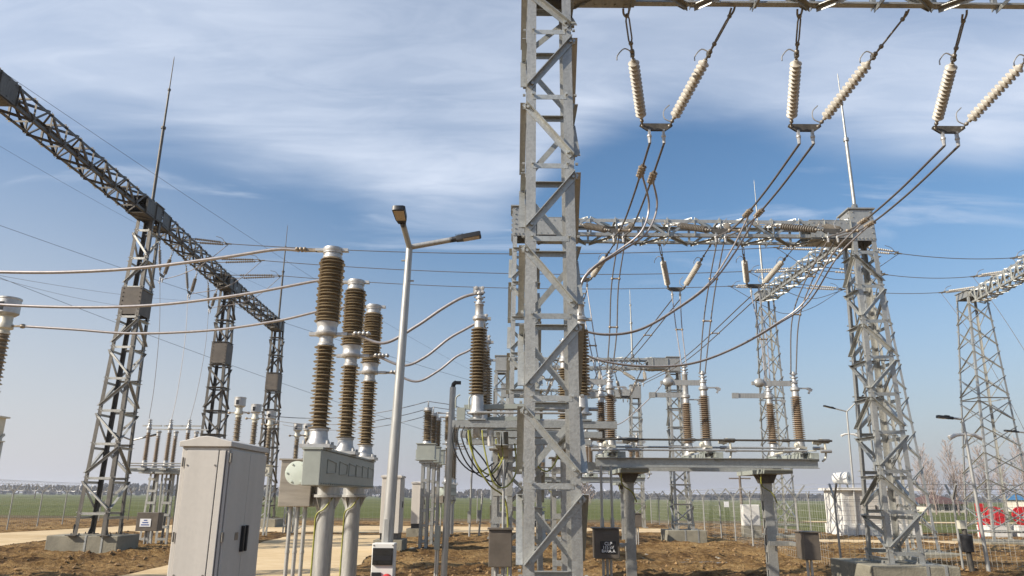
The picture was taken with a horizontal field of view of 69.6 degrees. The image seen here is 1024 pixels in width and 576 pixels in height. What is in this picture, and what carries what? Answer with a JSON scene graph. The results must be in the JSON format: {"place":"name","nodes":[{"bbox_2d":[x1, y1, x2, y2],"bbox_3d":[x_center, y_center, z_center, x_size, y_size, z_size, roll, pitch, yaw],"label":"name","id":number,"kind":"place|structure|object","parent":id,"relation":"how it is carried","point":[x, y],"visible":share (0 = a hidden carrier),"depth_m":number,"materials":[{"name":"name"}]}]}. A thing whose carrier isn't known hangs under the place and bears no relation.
{"place":"outdoors","nodes":[
{"label":"outdoors","id":0,"kind":"place"},
{"bbox_2d":[0,525,171,545],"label":"road side","id":1,"kind":"structure","parent":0,"point":[15,537],"depth_m":32.81,"materials":[{"name":"concrete"}]},
{"bbox_2d":[121,534,379,575],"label":"road branch","id":2,"kind":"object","parent":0,"point":[270,557],"visible":0.28,"depth_m":21.99,"materials":[{"name":"concrete"}]},
{"bbox_2d":[112,525,660,532],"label":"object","id":3,"kind":"object","parent":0,"point":[362,529],"visible":0.2,"depth_m":39.74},
{"bbox_2d":[0,493,1013,522],"bbox_3d":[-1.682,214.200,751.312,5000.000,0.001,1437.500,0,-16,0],"label":"field","id":4,"kind":"structure","parent":0,"point":[461,505],"depth_m":105.13,"materials":[{"name":"plant"}]},
{"bbox_2d":[0,483,1005,501],"bbox_3d":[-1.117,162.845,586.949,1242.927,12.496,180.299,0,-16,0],"label":"treeline","id":5,"kind":"object","parent":4,"relation":"on","point":[378,491],"visible":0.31,"depth_m":549.88,"materials":[{"name":"plant"}]},
{"bbox_2d":[912,443,937,514],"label":"poplar tree","id":6,"kind":"object","parent":4,"relation":"on","point":[924,473],"visible":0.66,"depth_m":87.17,"materials":[{"name":"plant"}]},
{"bbox_2d":[925,458,944,514],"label":"poplar tree","id":7,"kind":"object","parent":4,"relation":"on","point":[930,467],"visible":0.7,"depth_m":90.83,"materials":[{"name":"plant"}]},
{"bbox_2d":[915,492,968,512],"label":"house","id":8,"kind":"structure","parent":4,"relation":"on","point":[941,507],"depth_m":105.67,"materials":[{"name":"red tile"}]},
{"bbox_2d":[938,440,969,514],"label":"poplar tree","id":9,"kind":"object","parent":4,"relation":"on","point":[953,479],"visible":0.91,"depth_m":89.25,"materials":[{"name":"plant"}]},
{"bbox_2d":[955,464,973,513],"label":"poplar tree","id":10,"kind":"object","parent":4,"relation":"on","point":[967,487],"visible":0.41,"depth_m":94.71,"materials":[{"name":"plant"}]},
{"bbox_2d":[971,444,996,506],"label":"poplar tree","id":11,"kind":"object","parent":4,"relation":"on","point":[979,469],"visible":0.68,"depth_m":92.23,"materials":[{"name":"plant"}]},
{"bbox_2d":[993,455,1015,514],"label":"poplar tree","id":12,"kind":"object","parent":4,"relation":"on","point":[997,480],"visible":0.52,"depth_m":95.90,"materials":[{"name":"plant"}]},
{"bbox_2d":[1007,435,1023,497],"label":"poplar tree","id":13,"kind":"object","parent":4,"relation":"on","point":[1020,463],"visible":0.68,"depth_m":90.78,"materials":[{"name":"plant"}]},
{"bbox_2d":[0,515,1018,524],"bbox_3d":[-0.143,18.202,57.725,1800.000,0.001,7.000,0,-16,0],"label":"verge","id":14,"kind":"structure","parent":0,"point":[135,517],"depth_m":57.30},
{"bbox_2d":[0,493,1023,575],"bbox_3d":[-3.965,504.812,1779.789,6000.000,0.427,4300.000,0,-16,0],"label":"ground","id":15,"kind":"structure","parent":0,"point":[51,563],"depth_m":22.50,"materials":[{"name":"soil"}]},
{"bbox_2d":[0,296,24,456],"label":"instrument transformer","id":16,"kind":"object","parent":15,"relation":"on","point":[8,315],"visible":0.99,"depth_m":14.84,"materials":[{"name":"ceramic"}]},
{"bbox_2d":[0,480,136,531],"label":"wire fence","id":17,"kind":"object","parent":15,"relation":"on","point":[46,487],"visible":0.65,"depth_m":38.44,"materials":[{"name":"metal"}]},
{"bbox_2d":[44,533,139,553],"bbox_3d":[-13.445,8.274,23.605,2.250,0.712,1.412,0,-16,0],"label":"concrete footing","id":18,"kind":"object","parent":15,"relation":"on","point":[95,543],"visible":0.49,"depth_m":22.99,"materials":[{"name":"concrete"}]},
{"bbox_2d":[0,59,287,535],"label":"line gantry","id":19,"kind":"object","parent":18,"relation":"on","point":[147,210],"visible":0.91,"depth_m":25.78,"materials":[{"name":"metal"}]},
{"bbox_2d":[158,233,175,282],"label":"insulator string","id":20,"kind":"object","parent":19,"relation":"hanging from","point":[166,269],"visible":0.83,"depth_m":28.91,"materials":[{"name":"ceramic"}]},
{"bbox_2d":[185,264,199,298],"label":"insulator string","id":21,"kind":"object","parent":19,"relation":"hanging from","point":[192,286],"visible":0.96,"depth_m":31.76,"materials":[{"name":"ceramic"}]},
{"bbox_2d":[182,236,231,244],"bbox_3d":[-12.392,-1.984,30.009,1.853,0.350,0.628,0,-16,0],"label":"strain insulator","id":22,"kind":"object","parent":19,"relation":"attached to","point":[212,241],"visible":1,"depth_m":30.09,"materials":[{"name":"ceramic"}]},
{"bbox_2d":[233,244,772,253],"bbox_3d":[-0.373,-1.581,30.114,22.398,0.415,0.033,1,-16,0],"label":"span wire","id":23,"kind":"object","parent":22,"relation":"attached to","point":[508,253],"visible":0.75,"depth_m":30.07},
{"bbox_2d":[212,255,264,262],"bbox_3d":[-12.264,-1.345,32.739,2.453,0.373,0.629,0,-16,0],"label":"strain insulator","id":24,"kind":"object","parent":19,"relation":"attached to","point":[247,261],"visible":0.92,"depth_m":32.90,"materials":[{"name":"ceramic"}]},
{"bbox_2d":[265,260,741,274],"bbox_3d":[-0.279,-0.872,32.928,21.730,0.511,0.033,1,-16,-1],"label":"span wire","id":25,"kind":"object","parent":24,"relation":"attached to","point":[494,273],"visible":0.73,"depth_m":32.84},
{"bbox_2d":[8,75,499,383],"bbox_3d":[-5.929,2.819,46.109,0.011,1.046,61.457,-3,-16,13],"label":"shield wire","id":26,"kind":"object","parent":19,"relation":"attached to","point":[175,188],"visible":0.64,"depth_m":24.14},
{"bbox_2d":[224,270,283,278],"bbox_3d":[-12.291,-0.686,35.150,2.709,0.392,0.629,0,-16,0],"label":"strain insulator","id":27,"kind":"object","parent":19,"relation":"attached to","point":[266,275],"visible":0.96,"depth_m":35.24,"materials":[{"name":"ceramic"}]},
{"bbox_2d":[285,276,727,288],"bbox_3d":[-0.228,-0.205,35.493,21.639,0.471,0.033,1,-16,-2],"label":"span wire","id":28,"kind":"object","parent":27,"relation":"attached to","point":[516,288],"visible":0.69,"depth_m":35.40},
{"bbox_2d":[122,419,208,543],"bbox_3d":[-12.816,7.155,27.139,2.614,4.502,2.621,0,-16,0],"label":"disconnector","id":29,"kind":"object","parent":15,"relation":"on","point":[149,522],"visible":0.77,"depth_m":27.01,"materials":[{"name":"metal"}]},
{"bbox_2d":[167,436,268,575],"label":"control cabinet","id":30,"kind":"object","parent":15,"relation":"on","point":[217,520],"visible":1,"depth_m":4.84,"materials":[{"name":"metal"}]},
{"bbox_2d":[228,397,249,441],"bbox_3d":[-10.308,6.850,27.138,0.853,5.625,0.560,0,-16,0],"label":"instrument transformer","id":31,"kind":"object","parent":15,"relation":"on","point":[239,403],"visible":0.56,"depth_m":27.63,"materials":[{"name":"metal"}]},
{"bbox_2d":[245,404,264,444],"bbox_3d":[-10.712,7.578,30.049,0.853,5.625,0.560,0,-16,0],"label":"instrument transformer","id":32,"kind":"object","parent":15,"relation":"on","point":[255,408],"visible":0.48,"depth_m":30.54,"materials":[{"name":"metal"}]},
{"bbox_2d":[260,411,278,535],"bbox_3d":[-11.042,8.359,32.945,0.853,5.625,0.560,0,-16,0],"label":"instrument transformer","id":33,"kind":"object","parent":15,"relation":"on","point":[269,468],"visible":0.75,"depth_m":33.02,"materials":[{"name":"metal"}]},
{"bbox_2d":[260,518,284,526],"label":"concrete footing","id":34,"kind":"object","parent":15,"relation":"on","point":[275,522],"visible":0.24,"depth_m":41.25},
{"bbox_2d":[282,424,305,532],"bbox_3d":[-10.485,9.344,35.266,0.853,5.625,0.560,0,-16,0],"label":"instrument transformer","id":35,"kind":"object","parent":15,"relation":"on","point":[296,435],"visible":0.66,"depth_m":35.58,"materials":[{"name":"metal"}]},
{"bbox_2d":[278,245,395,575],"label":"circuit breaker","id":36,"kind":"object","parent":15,"relation":"on","point":[346,466],"visible":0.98,"depth_m":11.35,"materials":[{"name":"ceramic"}]},
{"bbox_2d":[0,248,298,273],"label":"busbar cable","id":37,"kind":"object","parent":36,"relation":"attached to","point":[149,266],"visible":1,"depth_m":11.49,"materials":[{"name":"metal"}]},
{"bbox_2d":[0,279,318,308],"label":"busbar cable","id":38,"kind":"object","parent":36,"relation":"attached to","point":[163,304],"visible":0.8,"depth_m":13.19,"materials":[{"name":"metal"}]},
{"bbox_2d":[24,306,344,334],"bbox_3d":[-6.644,0.643,14.975,6.566,0.643,0.051,0,-16,0],"label":"busbar cable","id":39,"kind":"object","parent":36,"relation":"attached to","point":[175,332],"visible":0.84,"depth_m":14.90,"materials":[{"name":"metal"}]},
{"bbox_2d":[358,293,477,344],"bbox_3d":[-1.444,0.454,11.299,1.895,0.855,0.047,0,-16,0],"label":"busbar cable","id":40,"kind":"object","parent":36,"relation":"attached to","point":[422,321],"visible":0.97,"depth_m":11.26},
{"bbox_2d":[377,323,473,366],"bbox_3d":[-1.446,0.960,13.027,1.900,0.884,0.047,0,-16,0],"label":"busbar cable","id":41,"kind":"object","parent":36,"relation":"attached to","point":[434,349],"visible":0.77,"depth_m":12.96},
{"bbox_2d":[393,349,470,382],"bbox_3d":[-1.450,1.455,14.758,1.902,0.895,0.047,0,-16,0],"label":"busbar cable","id":42,"kind":"object","parent":36,"relation":"attached to","point":[440,369],"visible":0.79,"depth_m":14.68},
{"bbox_2d":[127,485,648,522],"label":"wire fence","id":43,"kind":"object","parent":15,"relation":"on","point":[139,487],"visible":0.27,"depth_m":51.33,"materials":[{"name":"metal"}]},
{"bbox_2d":[373,475,406,550],"bbox_3d":[-4.010,7.559,24.561,0.920,2.550,1.300,0,-16,0],"label":"marshalling kiosk","id":44,"kind":"object","parent":15,"relation":"on","point":[398,530],"visible":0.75,"depth_m":24.28,"materials":[{"name":"metal"}]},
{"bbox_2d":[399,479,404,531],"bbox_3d":[-3.674,7.264,24.646,0.043,1.670,0.820,0,-16,0],"label":"door","id":45,"kind":"structure","parent":44,"relation":"in","point":[402,480],"depth_m":24.54,"materials":[{"name":"paint"}]},
{"bbox_2d":[406,481,425,536],"bbox_3d":[-4.198,9.926,32.829,0.800,2.490,1.200,0,-16,0],"label":"marshalling kiosk","id":46,"kind":"object","parent":15,"relation":"on","point":[412,530],"visible":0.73,"depth_m":32.47,"materials":[{"name":"metal"}]},
{"bbox_2d":[408,401,437,548],"bbox_3d":[-3.021,6.537,25.788,0.950,5.120,0.950,0,-16,0],"label":"voltage transformer","id":47,"kind":"object","parent":15,"relation":"on","point":[426,453],"visible":0.99,"depth_m":25.69,"materials":[{"name":"grey paint"}]},
{"bbox_2d":[416,407,441,545],"bbox_3d":[-3.025,7.026,27.520,0.950,5.120,0.950,0,-16,0],"label":"voltage transformer","id":48,"kind":"object","parent":15,"relation":"on","point":[438,456],"visible":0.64,"depth_m":27.42,"materials":[{"name":"metal"}]},
{"bbox_2d":[381,205,480,541],"bbox_3d":[-1.073,1.739,9.408,1.222,5.553,1.113,0,-16,0],"label":"street lamp","id":49,"kind":"object","parent":15,"relation":"on","point":[399,213],"visible":0.98,"depth_m":9.92,"materials":[{"name":"metal"}]},
{"bbox_2d":[371,542,396,575],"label":"socket box","id":50,"kind":"object","parent":49,"relation":"attached to","point":[383,562],"visible":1,"depth_m":9.12,"materials":[{"name":"white paint"}]},
{"bbox_2d":[372,548,392,564],"bbox_3d":[-1.606,3.333,9.136,0.250,0.200,0.032,0,-16,0],"label":"breaker window","id":51,"kind":"structure","parent":50,"relation":"in","point":[381,556],"depth_m":9.12,"materials":[{"name":"black plastic"}]},
{"bbox_2d":[428,413,445,543],"bbox_3d":[-3.029,7.516,29.252,0.950,5.120,0.950,0,-16,0],"label":"voltage transformer","id":52,"kind":"object","parent":15,"relation":"on","point":[438,438],"visible":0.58,"depth_m":29.16,"materials":[{"name":"metal"}]},
{"bbox_2d":[434,381,460,575],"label":"sensor post","id":53,"kind":"object","parent":15,"relation":"on","point":[446,517],"visible":1,"depth_m":11.48,"materials":[{"name":"metal"}]},
{"bbox_2d":[434,412,467,536],"bbox_3d":[-2.861,8.790,34.021,1.375,5.645,4.270,0,-16,0],"label":"circuit breaker","id":54,"kind":"object","parent":15,"relation":"on","point":[454,483],"visible":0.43,"depth_m":33.55,"materials":[{"name":"metal"}]},
{"bbox_2d":[467,445,473,536],"bbox_3d":[-1.846,8.978,32.757,0.211,4.211,0.155,0,-16,0],"label":"earth post","id":55,"kind":"object","parent":15,"relation":"on","point":[469,517],"visible":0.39,"depth_m":32.61,"materials":[{"name":"metal"}]},
{"bbox_2d":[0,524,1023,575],"bbox_3d":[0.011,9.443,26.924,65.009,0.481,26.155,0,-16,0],"label":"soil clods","id":56,"kind":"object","parent":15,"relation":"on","point":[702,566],"visible":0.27,"depth_m":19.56,"materials":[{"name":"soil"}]},
{"bbox_2d":[451,286,616,575],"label":"disconnector","id":57,"kind":"object","parent":15,"relation":"on","point":[482,426],"visible":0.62,"depth_m":10.98,"materials":[{"name":"metal"}]},
{"bbox_2d":[499,383,647,527],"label":"lattice gantry","id":58,"kind":"object","parent":15,"relation":"on","point":[636,394],"visible":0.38,"depth_m":45.56,"materials":[{"name":"metal"}]},
{"bbox_2d":[535,430,651,544],"bbox_3d":[3.051,8.131,30.708,5.370,4.900,2.590,0,-16,0],"label":"disconnector","id":59,"kind":"object","parent":15,"relation":"on","point":[590,477],"visible":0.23,"depth_m":30.11,"materials":[{"name":"metal"}]},
{"bbox_2d":[661,529,706,542],"bbox_3d":[7.141,10.421,30.630,1.600,0.712,1.512,0,-16,0],"label":"concrete footing","id":60,"kind":"object","parent":15,"relation":"on","point":[689,535],"visible":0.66,"depth_m":29.96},
{"bbox_2d":[487,301,696,538],"bbox_3d":[3.360,5.250,32.089,8.683,10.800,1.040,0,-16,0],"label":"lattice gantry","id":61,"kind":"object","parent":60,"relation":"on","point":[500,365],"visible":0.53,"depth_m":32.12,"materials":[{"name":"metal"}]},
{"bbox_2d":[615,370,641,402],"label":"insulator string","id":62,"kind":"object","parent":61,"relation":"hanging from","point":[632,388],"visible":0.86,"depth_m":33.30,"materials":[{"name":"ceramic"}]},
{"bbox_2d":[587,366,831,575],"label":"disconnector","id":63,"kind":"object","parent":15,"relation":"on","point":[611,459],"visible":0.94,"depth_m":15.21,"materials":[{"name":"grey paint"}]},
{"bbox_2d":[646,484,833,564],"bbox_3d":[9.320,10.875,35.450,1.080,2.294,32.964,0,-16,2],"label":"wire fence","id":64,"kind":"object","parent":15,"relation":"on","point":[751,514],"visible":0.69,"depth_m":30.32,"materials":[{"name":"metal"}]},
{"bbox_2d":[740,504,761,537],"bbox_3d":[11.149,10.934,34.334,0.840,1.600,0.420,0,-16,0],"label":"meter cabinet","id":65,"kind":"object","parent":15,"relation":"on","point":[748,519],"visible":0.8,"depth_m":34.17,"materials":[{"name":"metal"}]},
{"bbox_2d":[516,0,1023,575],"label":"lattice gantry","id":66,"kind":"object","parent":15,"relation":"on","point":[572,456],"visible":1,"depth_m":7.76,"materials":[{"name":"metal"}]},
{"bbox_2d":[616,7,735,143],"bbox_3d":[2.055,-2.771,9.714,1.423,1.077,1.689,0,-16,0],"label":"insulator string","id":67,"kind":"object","parent":66,"relation":"attached to","point":[695,78],"visible":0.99,"depth_m":9.88,"materials":[{"name":"ceramic"}]},
{"bbox_2d":[613,143,664,237],"bbox_3d":[2.146,-1.545,12.965,0.330,0.563,5.317,0,-16,2],"label":"twin conductor","id":68,"kind":"object","parent":67,"relation":"attached to","point":[642,170],"visible":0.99,"depth_m":11.45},
{"bbox_2d":[581,174,657,284],"bbox_3d":[1.721,-0.726,11.577,1.212,1.880,0.722,-11,-19,34],"label":"jumper cable","id":69,"kind":"object","parent":68,"relation":"hanging from","point":[609,257],"visible":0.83,"depth_m":11.59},
{"bbox_2d":[781,9,909,143],"bbox_3d":[4.194,-2.763,9.716,1.440,1.079,1.689,0,-16,0],"label":"insulator string","id":70,"kind":"object","parent":66,"relation":"attached to","point":[795,68],"visible":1,"depth_m":9.89,"materials":[{"name":"ceramic"}]},
{"bbox_2d":[715,144,814,237],"bbox_3d":[4.278,-1.551,12.972,0.330,0.552,5.322,0,-16,3],"label":"twin conductor","id":71,"kind":"object","parent":70,"relation":"hanging from","point":[758,213],"visible":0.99,"depth_m":12.28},
{"bbox_2d":[587,216,756,335],"bbox_3d":[2.779,-0.192,13.331,3.393,2.109,0.518,-3,-16,12],"label":"jumper cable","id":72,"kind":"object","parent":71,"relation":"hanging from","point":[707,285],"visible":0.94,"depth_m":13.27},
{"bbox_2d":[931,10,1023,145],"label":"insulator string","id":73,"kind":"object","parent":66,"relation":"hanging from","point":[947,79],"visible":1,"depth_m":9.93,"materials":[{"name":"ceramic"}]},
{"bbox_2d":[828,146,959,237],"bbox_3d":[6.487,-1.537,12.973,0.328,0.584,5.365,-1,-16,6],"label":"twin conductor","id":74,"kind":"object","parent":73,"relation":"attached to","point":[865,220],"visible":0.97,"depth_m":12.26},
{"bbox_2d":[587,223,868,367],"bbox_3d":[4.132,0.360,14.874,5.849,2.434,1.616,-5,-17,20],"label":"jumper cable","id":75,"kind":"object","parent":74,"relation":"hanging from","point":[750,339],"visible":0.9,"depth_m":14.85,"materials":[{"name":"metal"}]},
{"bbox_2d":[823,395,863,535],"bbox_3d":[16.773,8.769,36.480,2.028,6.922,0.383,-2,-16,9],"label":"street lamp","id":76,"kind":"object","parent":15,"relation":"on","point":[851,466],"visible":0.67,"depth_m":36.65,"materials":[{"name":"metal"}]},
{"bbox_2d":[691,490,1022,533],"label":"wire fence","id":77,"kind":"object","parent":15,"relation":"on","point":[810,519],"visible":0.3,"depth_m":41.59,"materials":[{"name":"metal"}]},
{"bbox_2d":[761,523,976,532],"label":"grass strip","id":78,"kind":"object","parent":15,"relation":"on","point":[815,526],"depth_m":47.58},
{"bbox_2d":[818,488,921,536],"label":"kiosk building","id":79,"kind":"structure","parent":15,"relation":"on","point":[843,507],"depth_m":36.11,"materials":[{"name":"white paint"}]},
{"bbox_2d":[832,472,851,487],"bbox_3d":[16.787,9.779,37.512,0.800,0.806,0.658,-14,-21,42],"label":"rooftop air conditioning unit","id":80,"kind":"object","parent":79,"relation":"on","point":[844,478],"visible":0.94,"depth_m":37.35,"materials":[{"name":"white paint"}]},
{"bbox_2d":[848,492,880,522],"bbox_3d":[17.266,10.744,36.036,1.400,1.464,0.066,0,-16,0],"label":"louvre door","id":81,"kind":"structure","parent":79,"relation":"in","point":[858,495],"depth_m":36.06,"materials":[{"name":"paint"}]},
{"bbox_2d":[830,558,960,575],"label":"concrete footing","id":82,"kind":"object","parent":15,"relation":"on","point":[848,567],"visible":0.88,"depth_m":14.86,"materials":[{"name":"concrete"}]},
{"bbox_2d":[871,548,965,558],"bbox_3d":[13.430,9.029,24.808,2.200,0.320,2.800,0,-16,0],"label":"concrete footing","id":83,"kind":"object","parent":15,"relation":"on","point":[927,553],"visible":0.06,"depth_m":23.51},
{"bbox_2d":[753,183,944,552],"bbox_3d":[13.264,1.498,32.548,1.344,18.380,12.881,1,-16,-2],"label":"line gantry","id":84,"kind":"object","parent":83,"relation":"on","point":[768,295],"visible":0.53,"depth_m":32.65,"materials":[{"name":"metal"}]},
{"bbox_2d":[749,265,804,272],"bbox_3d":[11.771,-0.867,33.110,2.576,0.342,0.598,0,-16,0],"label":"strain insulator","id":85,"kind":"object","parent":84,"relation":"attached to","point":[762,271],"visible":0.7,"depth_m":33.05,"materials":[{"name":"ceramic"}]},
{"bbox_2d":[828,483,1023,569],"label":"wire fence","id":86,"kind":"object","parent":15,"relation":"on","point":[952,496],"visible":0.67,"depth_m":19.16,"materials":[{"name":"metal"}]},
{"bbox_2d":[936,415,990,571],"bbox_3d":[11.595,5.215,18.616,1.071,3.966,0.190,-1,-16,5],"label":"street lamp","id":87,"kind":"object","parent":15,"relation":"on","point":[978,511],"visible":1,"depth_m":18.71,"materials":[{"name":"metal"}]},
{"bbox_2d":[956,520,974,571],"bbox_3d":[11.246,6.442,18.156,0.284,1.353,0.278,0,-16,0],"label":"beacon post","id":88,"kind":"object","parent":15,"relation":"on","point":[966,541],"visible":1,"depth_m":18.11,"materials":[{"name":"metal"}]},
{"bbox_2d":[952,539,1023,544],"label":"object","id":89,"kind":"object","parent":15,"relation":"on","point":[1002,543],"visible":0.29,"depth_m":31.28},
{"bbox_2d":[954,258,1023,540],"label":"line gantry","id":90,"kind":"object","parent":89,"relation":"on","point":[975,294],"visible":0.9,"depth_m":33.37,"materials":[{"name":"metal"}]},
{"bbox_2d":[976,507,1011,537],"bbox_3d":[23.117,11.314,35.407,1.000,1.534,1.000,0,-16,0],"label":"cable drum","id":91,"kind":"object","parent":15,"relation":"on","point":[1001,519],"visible":0.52,"depth_m":35.08,"materials":[{"name":"red paint"}]},
{"bbox_2d":[999,495,1023,510],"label":"shed","id":92,"kind":"structure","parent":15,"relation":"on","point":[1013,502],"depth_m":119.13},
{"bbox_2d":[1010,507,1023,536],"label":"cable drum","id":93,"kind":"object","parent":15,"relation":"on","point":[1019,527],"visible":0.59,"depth_m":35.15,"materials":[{"name":"red paint"}]},
{"bbox_2d":[0,0,1023,497],"label":"sky","id":94,"kind":"structure","parent":0,"point":[317,119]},
{"bbox_2d":[791,539,979,543],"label":"road","id":95,"kind":"structure","parent":0,"point":[875,541],"depth_m":32.39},
{"bbox_3d":[0.251,6.297,15.471,1.500,0.300,1.500,0,-16,0],"label":"concrete footing","id":96,"kind":"object","parent":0,"visible":0},
{"bbox_2d":[504,73,935,573],"bbox_3d":[4.216,0.348,17.109,8.876,12.100,1.273,0,-16,0],"label":"lattice gantry","id":97,"kind":"object","parent":96,"relation":"on","point":[851,216],"visible":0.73,"depth_m":16.78,"materials":[{"name":"metal"}]},
{"bbox_2d":[581,244,614,288],"bbox_3d":[1.927,-0.577,18.247,1.233,0.925,1.273,0,-16,0],"label":"insulator string","id":98,"kind":"object","parent":97,"relation":"hanging from","point":[594,272],"visible":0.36,"depth_m":18.48,"materials":[{"name":"ceramic"}]},
{"bbox_2d":[584,289,602,378],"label":"twin conductor","id":99,"kind":"object","parent":98,"relation":"hanging from","point":[590,345],"visible":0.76,"depth_m":17.78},
{"bbox_2d":[579,220,634,242],"bbox_3d":[2.123,-1.283,16.413,1.562,1.081,1.549,0,-16,0],"label":"insulator string","id":100,"kind":"object","parent":97,"relation":"attached to","point":[596,227],"visible":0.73,"depth_m":15.83,"materials":[{"name":"ceramic"}]},
{"bbox_2d":[606,234,626,372],"bbox_3d":[2.245,0.328,15.638,0.224,2.854,0.861,5,-17,-17],"label":"twin conductor","id":101,"kind":"object","parent":100,"relation":"attached to","point":[616,326],"visible":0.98,"depth_m":15.75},
{"bbox_2d":[654,240,710,298],"bbox_3d":[4.173,-0.452,18.214,1.371,1.172,1.276,0,-16,0],"label":"insulator string","id":102,"kind":"object","parent":97,"relation":"hanging from","point":[691,275],"visible":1,"depth_m":18.36,"materials":[{"name":"ceramic"}]},
{"bbox_2d":[600,299,679,378],"bbox_3d":[3.815,2.209,24.636,0.261,0.490,12.630,1,-16,-3],"label":"twin conductor","id":103,"kind":"object","parent":102,"relation":"attached to","point":[642,338],"visible":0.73,"depth_m":21.88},
{"bbox_2d":[672,299,686,363],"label":"twin conductor","id":104,"kind":"object","parent":102,"relation":"hanging from","point":[676,329],"visible":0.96,"depth_m":17.86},
{"bbox_2d":[661,218,731,242],"bbox_3d":[4.273,-1.275,16.415,1.562,1.063,1.549,0,-16,0],"label":"insulator string","id":105,"kind":"object","parent":97,"relation":"attached to","point":[699,228],"visible":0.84,"depth_m":15.94,"materials":[{"name":"ceramic"}]},
{"bbox_2d":[699,234,724,373],"bbox_3d":[4.299,0.338,15.652,0.244,2.872,0.939,8,-18,-26],"label":"twin conductor","id":106,"kind":"object","parent":105,"relation":"attached to","point":[704,320],"visible":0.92,"depth_m":15.76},
{"bbox_2d":[736,241,795,295],"bbox_3d":[6.205,-0.477,18.227,1.417,1.056,1.275,0,-16,0],"label":"insulator string","id":107,"kind":"object","parent":97,"relation":"hanging from","point":[770,274],"visible":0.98,"depth_m":18.39,"materials":[{"name":"ceramic"}]},
{"bbox_2d":[639,296,758,383],"bbox_3d":[5.771,2.159,24.654,0.261,0.556,12.638,1,-16,-3],"label":"twin conductor","id":108,"kind":"object","parent":107,"relation":"attached to","point":[704,340],"visible":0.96,"depth_m":22.08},
{"bbox_2d":[751,296,770,380],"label":"twin conductor","id":109,"kind":"object","parent":107,"relation":"hanging from","point":[761,339],"visible":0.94,"depth_m":17.82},
{"bbox_2d":[753,218,842,242],"bbox_3d":[6.424,-1.268,16.415,1.563,1.043,1.544,0,-16,0],"label":"insulator string","id":110,"kind":"object","parent":97,"relation":"attached to","point":[828,229],"visible":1,"depth_m":16.05,"materials":[{"name":"ceramic"}]},
{"bbox_2d":[790,238,835,373],"bbox_3d":[6.415,0.385,15.641,1.239,2.807,0.193,-13,-21,40],"label":"twin conductor","id":111,"kind":"object","parent":110,"relation":"attached to","point":[807,276],"visible":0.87,"depth_m":15.77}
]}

